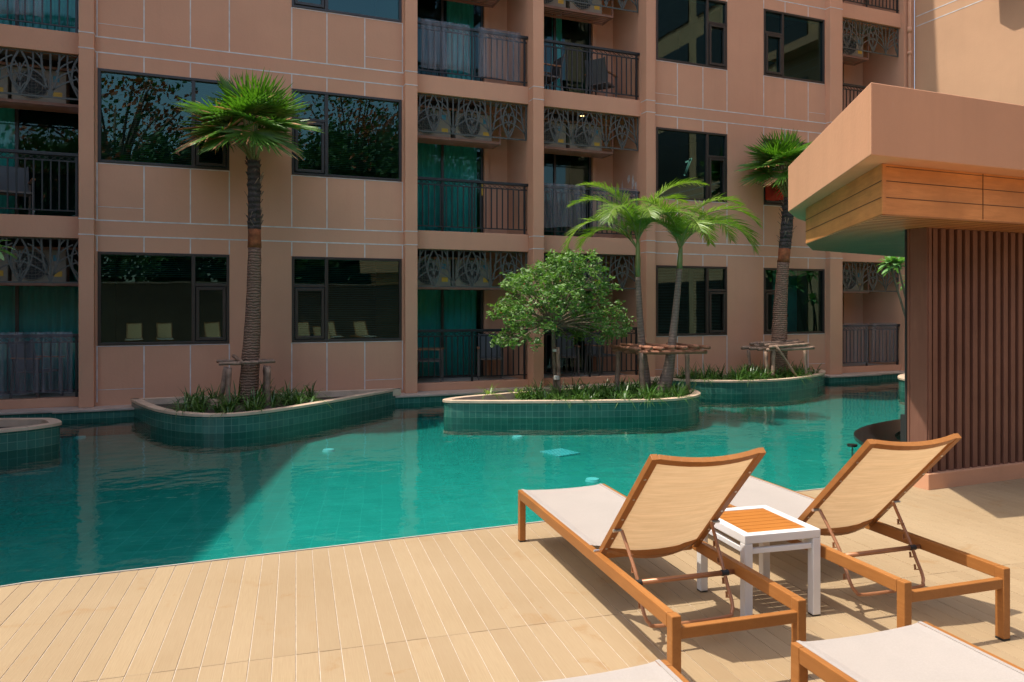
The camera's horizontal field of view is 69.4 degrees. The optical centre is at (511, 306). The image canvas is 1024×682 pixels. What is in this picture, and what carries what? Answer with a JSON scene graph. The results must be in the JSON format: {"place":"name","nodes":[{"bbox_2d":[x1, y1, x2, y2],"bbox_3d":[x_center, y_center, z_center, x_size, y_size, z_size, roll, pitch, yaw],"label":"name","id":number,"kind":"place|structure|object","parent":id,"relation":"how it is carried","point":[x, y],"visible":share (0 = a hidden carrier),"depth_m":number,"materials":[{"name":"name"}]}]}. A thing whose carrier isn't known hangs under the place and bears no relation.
{"place":"outdoors","nodes":[
{"label":"outdoors","id":0,"kind":"place"},
{"bbox_2d":[0,240,16,259],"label":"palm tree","id":1,"kind":"object","parent":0,"point":[5,251],"visible":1,"depth_m":8.94,"materials":[{"name":"green plant"}]},
{"bbox_2d":[0,523,875,681],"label":"deck base","id":2,"kind":"object","parent":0,"point":[357,618],"visible":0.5,"depth_m":3.66,"materials":[{"name":"brown wood"}]},
{"bbox_2d":[0,478,1023,681],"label":"deck","id":3,"kind":"structure","parent":2,"relation":"on","point":[984,521],"depth_m":3.78,"materials":[{"name":"brown wood"}]},
{"bbox_2d":[541,659,688,681],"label":"sun lounger","id":4,"kind":"object","parent":3,"relation":"on","point":[659,670],"visible":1,"depth_m":2.45,"materials":[{"name":"white fabric"}]},
{"bbox_2d":[518,447,805,672],"bbox_3d":[0.630,1.088,3.986,0.620,0.923,2.100,0,0,-16],"label":"sun lounger","id":5,"kind":"object","parent":3,"relation":"on","point":[668,505],"visible":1,"depth_m":3.45,"materials":[{"name":"beige fabric"}]},
{"bbox_2d":[697,505,819,615],"bbox_3d":[1.281,1.332,3.882,0.430,0.434,0.470,0,0,-15],"label":"side table","id":6,"kind":"object","parent":3,"relation":"on","point":[763,526],"visible":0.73,"depth_m":3.71,"materials":[{"name":"white plastic"}]},
{"bbox_2d":[727,433,1009,640],"bbox_3d":[1.705,1.088,4.345,0.620,0.923,2.100,0,0,-17],"label":"sun lounger","id":7,"kind":"object","parent":3,"relation":"on","point":[872,482],"visible":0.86,"depth_m":3.74,"materials":[{"name":"brown fabric"}]},
{"bbox_2d":[791,621,1023,681],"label":"sun lounger","id":8,"kind":"object","parent":3,"relation":"on","point":[923,651],"visible":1,"depth_m":2.58,"materials":[{"name":"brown fabric"}]},
{"bbox_2d":[0,390,904,585],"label":"swimming pool","id":9,"kind":"structure","parent":0,"point":[96,504],"depth_m":8.60,"materials":[{"name":"liquid"}]},
{"bbox_2d":[0,418,61,474],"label":"planter","id":10,"kind":"object","parent":9,"relation":"on","point":[28,444],"visible":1,"depth_m":9.20,"materials":[{"name":"tile"}]},
{"bbox_2d":[74,436,85,438],"bbox_3d":[-6.667,2.014,11.413,0.170,0.028,0.170,0,0,-22],"label":"pool lamp","id":11,"kind":"object","parent":9,"relation":"on","point":[79,437],"visible":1,"depth_m":11.37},
{"bbox_2d":[130,388,400,453],"bbox_3d":[-3.679,1.758,11.661,4.418,0.545,2.454,0,0,-22],"label":"planter","id":12,"kind":"object","parent":9,"relation":"on","point":[240,430],"visible":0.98,"depth_m":10.91,"materials":[{"name":"tile"}]},
{"bbox_2d":[205,399,220,408],"bbox_3d":[-4.660,1.548,11.559,0.280,0.231,0.187,0,0,-22],"label":"rock","id":13,"kind":"object","parent":12,"relation":"in","point":[211,400],"visible":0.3,"depth_m":11.49,"materials":[{"name":"grey stone"}]},
{"bbox_2d":[217,354,274,404],"bbox_3d":[-4.333,1.222,12.040,0.887,0.870,0.731,0,0,-22],"label":"tree support","id":14,"kind":"object","parent":12,"relation":"in","point":[226,376],"visible":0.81,"depth_m":11.90,"materials":[{"name":"brown wood"}]},
{"bbox_2d":[171,70,322,403],"bbox_3d":[-4.313,-1.176,12.103,2.422,5.535,1.998,0,0,-22],"label":"fan palm","id":15,"kind":"object","parent":12,"relation":"in","point":[273,112],"visible":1,"depth_m":12.00,"materials":[{"name":"green plant"}]},
{"bbox_2d":[164,379,333,419],"bbox_3d":[-4.001,1.393,11.524,2.791,0.485,2.834,0,0,-22],"label":"ground cover","id":16,"kind":"object","parent":12,"relation":"in","point":[193,402],"visible":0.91,"depth_m":11.46,"materials":[{"name":"green plant"}]},
{"bbox_2d":[322,448,334,451],"bbox_3d":[-2.577,2.014,10.387,0.170,0.028,0.170,0,0,-22],"label":"pool lamp","id":17,"kind":"object","parent":9,"relation":"on","point":[329,450],"visible":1,"depth_m":10.35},
{"bbox_2d":[0,374,899,437],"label":"pool wall","id":18,"kind":"structure","parent":9,"relation":"on","point":[119,422],"depth_m":11.76,"materials":[{"name":"tile"}]},
{"bbox_2d":[0,370,904,414],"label":"ledge coping","id":19,"kind":"object","parent":18,"relation":"on","point":[70,409],"visible":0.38,"depth_m":13.64,"materials":[{"name":"stone"}]},
{"bbox_2d":[512,435,522,438],"bbox_3d":[0.083,2.014,11.460,0.170,0.028,0.170,0,0,-22],"label":"pool lamp","id":20,"kind":"object","parent":9,"relation":"on","point":[517,436],"visible":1,"depth_m":11.41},
{"bbox_2d":[540,448,579,456],"bbox_3d":[0.665,2.019,10.247,0.380,0.018,0.418,0,0,-36],"label":"floor drain","id":21,"kind":"object","parent":9,"relation":"on","point":[560,452],"visible":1,"depth_m":10.21,"materials":[{"name":"white plastic"}]},
{"bbox_2d":[443,386,700,434],"bbox_3d":[1.163,1.758,12.464,4.691,0.545,2.021,0,0,-22],"label":"planter","id":22,"kind":"object","parent":9,"relation":"on","point":[491,414],"visible":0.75,"depth_m":11.72,"materials":[{"name":"tile"}]},
{"bbox_2d":[478,383,504,399],"bbox_3d":[-0.288,1.444,12.618,0.793,0.324,0.720,0,0,-22],"label":"grass tuft","id":23,"kind":"object","parent":22,"relation":"in","point":[488,392],"visible":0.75,"depth_m":12.59,"materials":[{"name":"green plant"}]},
{"bbox_2d":[507,384,528,397],"bbox_3d":[0.094,1.484,12.836,0.870,0.290,0.645,0,0,33],"label":"grass tuft","id":24,"kind":"object","parent":22,"relation":"in","point":[515,390],"visible":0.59,"depth_m":12.82,"materials":[{"name":"green plant"}]},
{"bbox_2d":[553,347,560,392],"bbox_3d":[0.775,1.141,12.829,0.128,0.881,0.160,0,0,-22],"label":"tree stake","id":25,"kind":"object","parent":22,"relation":"in","point":[557,377],"visible":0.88,"depth_m":12.79,"materials":[{"name":"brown wood"}]},
{"bbox_2d":[486,247,635,390],"bbox_3d":[0.822,0.271,13.009,2.505,2.621,2.313,0,0,-22],"label":"tree","id":26,"kind":"object","parent":22,"relation":"in","point":[552,321],"visible":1,"depth_m":12.64,"materials":[{"name":"green plant"}]},
{"bbox_2d":[511,374,711,408],"bbox_3d":[1.744,1.396,12.666,3.811,0.470,2.378,0,0,-22],"label":"ground cover","id":27,"kind":"object","parent":22,"relation":"in","point":[629,391],"visible":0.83,"depth_m":12.38,"materials":[{"name":"green plant"}]},
{"bbox_2d":[560,177,715,388],"bbox_3d":[2.194,-0.365,13.210,2.736,3.914,2.409,0,0,-22],"label":"feather palm","id":28,"kind":"object","parent":22,"relation":"in","point":[632,217],"visible":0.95,"depth_m":13.16,"materials":[{"name":"green plant"}]},
{"bbox_2d":[610,342,710,392],"bbox_3d":[2.654,1.120,13.283,1.538,0.929,1.005,0,0,-22],"label":"tree support","id":29,"kind":"object","parent":22,"relation":"in","point":[653,349],"visible":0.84,"depth_m":13.07,"materials":[{"name":"brown wood"}]},
{"bbox_2d":[621,193,762,394],"bbox_3d":[3.218,-0.236,13.377,2.601,3.703,2.159,0,0,-22],"label":"feather palm","id":30,"kind":"object","parent":22,"relation":"in","point":[678,227],"visible":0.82,"depth_m":13.22,"materials":[{"name":"green plant"}]},
{"bbox_2d":[585,477,599,482],"bbox_3d":[0.938,2.014,8.613,0.170,0.028,0.170,0,0,-22],"label":"pool lamp","id":31,"kind":"object","parent":9,"relation":"on","point":[592,479],"visible":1,"depth_m":8.57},
{"bbox_2d":[650,369,825,407],"bbox_3d":[5.350,1.758,16.059,5.039,0.545,1.819,0,0,-22],"label":"planter","id":32,"kind":"object","parent":9,"relation":"on","point":[735,387],"visible":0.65,"depth_m":14.99,"materials":[{"name":"tile"}]},
{"bbox_2d":[675,357,827,387],"bbox_3d":[5.237,1.360,15.848,4.333,0.574,2.029,0,0,-22],"label":"ground cover","id":33,"kind":"object","parent":32,"relation":"in","point":[757,373],"visible":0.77,"depth_m":15.57,"materials":[{"name":"green plant"}]},
{"bbox_2d":[734,128,811,377],"bbox_3d":[5.931,-1.172,16.292,2.052,5.517,1.908,0,0,19],"label":"fan palm","id":34,"kind":"object","parent":32,"relation":"in","point":[770,155],"visible":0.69,"depth_m":16.23,"materials":[{"name":"green plant"}]},
{"bbox_2d":[741,339,814,377],"bbox_3d":[5.819,1.148,16.116,1.312,0.876,0.968,0,0,-22],"label":"tree support","id":35,"kind":"object","parent":32,"relation":"in","point":[780,346],"visible":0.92,"depth_m":15.83,"materials":[{"name":"brown wood"}]},
{"bbox_2d":[847,443,857,456],"bbox_3d":[4.245,1.873,9.226,0.120,0.315,0.120,0,0,-22],"label":"bar stool","id":36,"kind":"object","parent":9,"relation":"on","point":[851,445],"visible":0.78,"depth_m":9.21,"materials":[{"name":"black stone"}]},
{"bbox_2d":[898,373,904,404],"bbox_3d":[9.888,1.758,16.262,4.150,0.545,1.918,0,0,-22],"label":"planter","id":37,"kind":"object","parent":9,"relation":"on","point":[901,377],"visible":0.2,"depth_m":15.41,"materials":[{"name":"tile"}]},
{"bbox_2d":[876,256,904,317],"bbox_3d":[8.938,0.035,16.348,2.398,3.120,0.838,0,0,-33],"label":"plumeria","id":38,"kind":"object","parent":37,"relation":"on","point":[898,262],"visible":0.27,"depth_m":16.02,"materials":[{"name":"green plant"}]},
{"bbox_2d":[788,82,1023,489],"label":"pool bar","id":39,"kind":"object","parent":9,"relation":"on","point":[928,186],"visible":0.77,"depth_m":6.36,"materials":[{"name":"brown wood"}]},
{"bbox_2d":[0,0,913,409],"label":"apartment building","id":40,"kind":"structure","parent":0,"point":[140,220],"depth_m":13.88,"materials":[{"name":"paint"}]},
{"bbox_2d":[0,65,11,98],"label":"air conditioner","id":41,"kind":"object","parent":40,"relation":"on","point":[5,84],"visible":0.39,"depth_m":12.05,"materials":[{"name":"metal"}]},
{"bbox_2d":[0,248,11,280],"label":"air conditioner","id":42,"kind":"object","parent":40,"relation":"on","point":[5,273],"visible":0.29,"depth_m":12.05,"materials":[{"name":"metal"}]},
{"bbox_2d":[0,108,14,213],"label":"curtain","id":43,"kind":"object","parent":40,"relation":"hanging from","point":[7,128],"visible":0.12,"depth_m":12.78,"materials":[{"name":"fabric"}]},
{"bbox_2d":[15,0,18,25],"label":"sliding door","id":44,"kind":"structure","parent":40,"relation":"in","point":[16,23],"depth_m":12.68,"materials":[{"name":"metal"}]},
{"bbox_2d":[0,165,35,214],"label":"balcony chair","id":45,"kind":"object","parent":40,"relation":"on","point":[20,181],"visible":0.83,"depth_m":12.39,"materials":[{"name":"grey wood"}]},
{"bbox_2d":[8,339,64,398],"bbox_3d":[-7.898,1.023,12.266,0.617,0.945,0.555,0,0,11],"label":"balcony chair","id":46,"kind":"object","parent":40,"relation":"on","point":[20,357],"visible":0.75,"depth_m":12.23,"materials":[{"name":"brown wood"}]},
{"bbox_2d":[0,265,78,390],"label":"curtain","id":47,"kind":"object","parent":40,"relation":"hanging from","point":[48,309],"visible":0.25,"depth_m":12.99,"materials":[{"name":"fabric"}]},
{"bbox_2d":[0,0,78,32],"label":"curtain","id":48,"kind":"object","parent":40,"relation":"hanging from","point":[46,11],"depth_m":12.99,"materials":[{"name":"fabric"}]},
{"bbox_2d":[0,261,78,392],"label":"sliding door","id":49,"kind":"structure","parent":40,"relation":"in","point":[16,287],"depth_m":12.68,"materials":[{"name":"metal"}]},
{"bbox_2d":[12,66,69,103],"bbox_3d":[-7.865,-3.657,12.351,0.780,0.550,0.324,0,0,-22],"label":"air conditioner","id":50,"kind":"object","parent":40,"relation":"on","point":[33,87],"visible":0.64,"depth_m":12.22,"materials":[{"name":"metal"}]},
{"bbox_2d":[12,249,69,281],"bbox_3d":[-7.865,-0.677,12.351,0.780,0.550,0.324,0,0,-22],"label":"air conditioner","id":51,"kind":"object","parent":40,"relation":"on","point":[36,274],"visible":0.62,"depth_m":12.22,"materials":[{"name":"metal"}]},
{"bbox_2d":[15,91,77,213],"bbox_3d":[-8.826,-2.609,12.572,2.939,2.342,0.060,0,0,-22],"label":"sliding door","id":52,"kind":"structure","parent":40,"relation":"in","point":[71,93],"depth_m":12.68,"materials":[{"name":"metal"}]},
{"bbox_2d":[98,251,228,345],"bbox_3d":[-5.810,-0.135,12.404,1.996,1.530,0.101,0,0,-22],"label":"window","id":53,"kind":"structure","parent":40,"relation":"in","point":[144,298],"depth_m":12.40,"materials":[{"name":"glass"}]},
{"bbox_2d":[98,68,228,170],"bbox_3d":[-5.833,-3.115,12.462,1.996,1.530,0.226,0,0,-22],"label":"window","id":54,"kind":"structure","parent":40,"relation":"in","point":[138,122],"depth_m":12.33,"materials":[{"name":"glass"}]},
{"bbox_2d":[292,256,401,341],"bbox_3d":[-3.024,-0.135,13.585,1.983,1.530,0.226,0,0,-22],"label":"window","id":55,"kind":"structure","parent":40,"relation":"in","point":[338,299],"depth_m":13.53,"materials":[{"name":"glass"}]},
{"bbox_2d":[292,88,401,181],"bbox_3d":[-3.024,-3.115,13.585,1.983,1.530,0.226,0,0,-22],"label":"window","id":56,"kind":"structure","parent":40,"relation":"in","point":[361,137],"depth_m":13.55,"materials":[{"name":"glass"}]},
{"bbox_2d":[292,0,401,22],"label":"window","id":57,"kind":"structure","parent":40,"relation":"in","point":[388,10],"depth_m":13.62,"materials":[{"name":"glass"}]},
{"bbox_2d":[417,344,444,381],"bbox_3d":[-1.677,1.023,14.744,0.617,0.945,0.555,0,0,-1],"label":"balcony chair","id":58,"kind":"object","parent":40,"relation":"on","point":[419,359],"visible":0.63,"depth_m":14.88,"materials":[{"name":"grey metal"}]},
{"bbox_2d":[417,108,450,137],"bbox_3d":[-1.643,-3.657,14.838,0.780,0.550,0.324,0,0,-22],"label":"air conditioner","id":59,"kind":"object","parent":40,"relation":"on","point":[423,124],"visible":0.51,"depth_m":14.72,"materials":[{"name":"metal"}]},
{"bbox_2d":[417,259,450,285],"bbox_3d":[-1.643,-0.677,14.838,0.780,0.550,0.324,0,0,-22],"label":"air conditioner","id":60,"kind":"object","parent":40,"relation":"on","point":[424,280],"visible":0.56,"depth_m":14.72,"materials":[{"name":"metal"}]},
{"bbox_2d":[417,290,475,375],"bbox_3d":[-1.531,0.355,15.660,1.660,2.210,0.060,0,0,-22],"label":"curtain","id":61,"kind":"object","parent":40,"relation":"hanging from","point":[459,309],"visible":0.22,"depth_m":15.74,"materials":[{"name":"fabric"}]},
{"bbox_2d":[417,143,476,232],"bbox_3d":[-1.531,-2.625,15.660,1.660,2.210,0.059,0,0,-22],"label":"curtain","id":62,"kind":"object","parent":40,"relation":"hanging from","point":[460,162],"visible":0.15,"depth_m":15.72,"materials":[{"name":"fabric"}]},
{"bbox_2d":[418,290,482,377],"bbox_3d":[-1.461,0.346,15.502,1.807,2.292,0.085,0,0,-22],"label":"sliding door","id":63,"kind":"structure","parent":40,"relation":"in","point":[442,291],"depth_m":15.49,"materials":[{"name":"metal"}]},
{"bbox_2d":[447,0,473,79],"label":"curtain","id":64,"kind":"object","parent":40,"relation":"hanging from","point":[460,14],"visible":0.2,"depth_m":15.82,"materials":[{"name":"fabric"}]},
{"bbox_2d":[441,145,482,232],"bbox_3d":[-1.461,-2.609,15.502,1.807,2.342,0.085,0,0,-22],"label":"sliding door","id":65,"kind":"structure","parent":40,"relation":"in","point":[442,146],"depth_m":15.49,"materials":[{"name":"metal"}]},
{"bbox_2d":[441,0,482,81],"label":"sliding door","id":66,"kind":"structure","parent":40,"relation":"in","point":[442,1],"depth_m":15.49,"materials":[{"name":"metal"}]},
{"bbox_2d":[451,112,491,140],"bbox_3d":[-0.826,-3.657,15.164,0.780,0.550,0.324,0,0,-22],"label":"air conditioner","id":67,"kind":"object","parent":40,"relation":"on","point":[462,128],"visible":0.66,"depth_m":15.03,"materials":[{"name":"metal"}]},
{"bbox_2d":[451,260,491,285],"bbox_3d":[-0.826,-0.677,15.164,0.780,0.550,0.324,0,0,-22],"label":"air conditioner","id":68,"kind":"object","parent":40,"relation":"on","point":[462,280],"visible":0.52,"depth_m":15.03,"materials":[{"name":"metal"}]},
{"bbox_2d":[476,333,504,379],"bbox_3d":[-0.453,1.023,15.312,0.555,0.945,0.617,0,0,-5],"label":"balcony chair","id":69,"kind":"object","parent":40,"relation":"on","point":[488,352],"visible":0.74,"depth_m":15.51,"materials":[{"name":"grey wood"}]},
{"bbox_2d":[544,54,564,90],"bbox_3d":[0.745,-4.889,15.754,0.617,0.945,0.555,0,0,-26],"label":"balcony chair","id":70,"kind":"object","parent":40,"relation":"on","point":[554,71],"visible":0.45,"depth_m":15.76,"materials":[{"name":"brown wood"}]},
{"bbox_2d":[544,121,565,147],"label":"air conditioner","id":71,"kind":"object","parent":40,"relation":"on","point":[549,138],"visible":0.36,"depth_m":15.70,"materials":[{"name":"metal"}]},
{"bbox_2d":[544,0,565,13],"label":"air conditioner","id":72,"kind":"object","parent":40,"relation":"on","point":[560,3],"visible":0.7,"depth_m":15.74,"materials":[{"name":"metal"}]},
{"bbox_2d":[552,14,561,90],"bbox_3d":[1.009,-5.605,16.675,0.250,2.210,0.012,0,0,-22],"label":"curtain","id":73,"kind":"object","parent":40,"relation":"hanging from","point":[558,29],"visible":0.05,"depth_m":16.69,"materials":[{"name":"fabric"}]},
{"bbox_2d":[552,333,579,375],"bbox_3d":[1.144,1.023,15.896,0.555,0.945,0.617,0,0,-5],"label":"balcony chair","id":74,"kind":"object","parent":40,"relation":"on","point":[564,347],"visible":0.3,"depth_m":16.11,"materials":[{"name":"grey wood"}]},
{"bbox_2d":[544,291,590,372],"bbox_3d":[0.945,0.346,16.477,1.816,2.292,0.060,0,0,-22],"label":"sliding door","id":75,"kind":"structure","parent":40,"relation":"in","point":[588,291],"depth_m":16.77,"materials":[{"name":"metal"}]},
{"bbox_2d":[553,154,590,235],"bbox_3d":[0.945,-2.609,16.477,1.816,2.342,0.060,0,0,-22],"label":"sliding door","id":76,"kind":"structure","parent":40,"relation":"in","point":[554,155],"depth_m":16.46,"materials":[{"name":"metal"}]},
{"bbox_2d":[553,14,590,93],"bbox_3d":[0.945,-5.589,16.477,1.816,2.342,0.060,0,0,-22],"label":"sliding door","id":77,"kind":"structure","parent":40,"relation":"in","point":[554,19],"depth_m":16.46,"materials":[{"name":"metal"}]},
{"bbox_2d":[564,0,601,19],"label":"air conditioner","id":78,"kind":"object","parent":40,"relation":"on","point":[583,7],"visible":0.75,"depth_m":15.99,"materials":[{"name":"metal"}]},
{"bbox_2d":[566,124,601,150],"bbox_3d":[1.551,-3.657,16.114,0.780,0.550,0.324,0,0,-22],"label":"air conditioner","id":79,"kind":"object","parent":40,"relation":"on","point":[581,139],"visible":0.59,"depth_m":15.96,"materials":[{"name":"metal"}]},
{"bbox_2d":[567,263,601,287],"bbox_3d":[1.551,-0.677,16.114,0.780,0.550,0.324,0,0,-22],"label":"air conditioner","id":80,"kind":"object","parent":40,"relation":"on","point":[599,275],"visible":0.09,"depth_m":16.06,"materials":[{"name":"metal"}]},
{"bbox_2d":[583,331,615,375],"bbox_3d":[1.943,1.023,16.271,0.555,0.945,0.617,0,0,-33],"label":"balcony chair","id":81,"kind":"object","parent":40,"relation":"on","point":[594,350],"visible":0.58,"depth_m":16.31,"materials":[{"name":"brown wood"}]},
{"bbox_2d":[585,57,617,97],"bbox_3d":[1.944,-4.889,16.206,0.555,0.945,0.617,0,0,32],"label":"balcony chair","id":82,"kind":"object","parent":40,"relation":"on","point":[599,74],"visible":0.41,"depth_m":16.03,"materials":[{"name":"grey wood"}]},
{"bbox_2d":[684,158,691,175],"bbox_3d":[3.875,-3.083,16.283,0.227,0.417,0.002,0,0,-22],"label":"tape strip","id":83,"kind":"object","parent":40,"relation":"attached to","point":[689,162],"visible":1,"depth_m":16.28,"materials":[{"name":"teal"}]},
{"bbox_2d":[656,265,726,335],"bbox_3d":[3.938,-0.135,16.367,1.860,1.530,0.226,0,0,-22],"label":"window","id":84,"kind":"structure","parent":40,"relation":"in","point":[702,307],"depth_m":16.35,"materials":[{"name":"glass"}]},
{"bbox_2d":[656,127,726,201],"bbox_3d":[3.961,-3.115,16.309,1.860,1.530,0.101,0,0,-22],"label":"window","id":85,"kind":"structure","parent":40,"relation":"in","point":[707,150],"depth_m":16.32,"materials":[{"name":"glass"}]},
{"bbox_2d":[656,0,726,69],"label":"window","id":86,"kind":"structure","parent":40,"relation":"in","point":[685,32],"depth_m":16.34,"materials":[{"name":"glass"}]},
{"bbox_2d":[765,184,783,200],"bbox_3d":[6.090,-2.730,17.044,0.541,0.562,0.115,0,0,-22],"label":"cloth bag","id":87,"kind":"object","parent":40,"relation":"hanging from","point":[770,191],"visible":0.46,"depth_m":16.99,"materials":[{"name":"red fabric"}]},
{"bbox_2d":[764,138,805,205],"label":"window","id":88,"kind":"structure","parent":40,"relation":"in","point":[766,202],"depth_m":17.10,"materials":[{"name":"glass"}]},
{"bbox_2d":[764,268,824,333],"bbox_3d":[6.621,-0.135,17.372,1.810,1.530,0.101,0,0,-22],"label":"window","id":89,"kind":"structure","parent":40,"relation":"in","point":[806,287],"depth_m":17.47,"materials":[{"name":"glass"}]},
{"bbox_2d":[764,9,824,83],"bbox_3d":[6.621,-6.095,17.372,1.810,1.530,0.101,0,0,-22],"label":"window","id":90,"kind":"structure","parent":40,"relation":"in","point":[801,38],"depth_m":17.40,"materials":[{"name":"glass"}]},
{"bbox_2d":[842,35,862,61],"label":"air conditioner","id":91,"kind":"object","parent":40,"relation":"on","point":[853,44],"visible":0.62,"depth_m":18.82,"materials":[{"name":"metal"}]},
{"bbox_2d":[842,269,862,289],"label":"air conditioner","id":92,"kind":"object","parent":40,"relation":"on","point":[853,285],"visible":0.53,"depth_m":18.80,"materials":[{"name":"metal"}]},
{"bbox_2d":[915,0,1023,105],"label":"side wing","id":93,"kind":"structure","parent":40,"relation":"attached to","point":[971,48],"depth_m":17.36,"materials":[{"name":"beige paint"}]},
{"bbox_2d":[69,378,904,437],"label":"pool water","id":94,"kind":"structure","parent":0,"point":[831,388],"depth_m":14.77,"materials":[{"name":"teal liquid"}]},
{"bbox_2d":[914,0,914,88],"label":"sky","id":95,"kind":"structure","parent":0,"point":[914,0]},
{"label":"pool wall","id":96,"kind":"structure","parent":0,"visible":0},
{"bbox_2d":[0,488,823,586],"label":"pool edge trim","id":97,"kind":"structure","parent":96,"relation":"on","point":[61,578],"depth_m":4.62,"materials":[{"name":"beige stone"}]}
]}

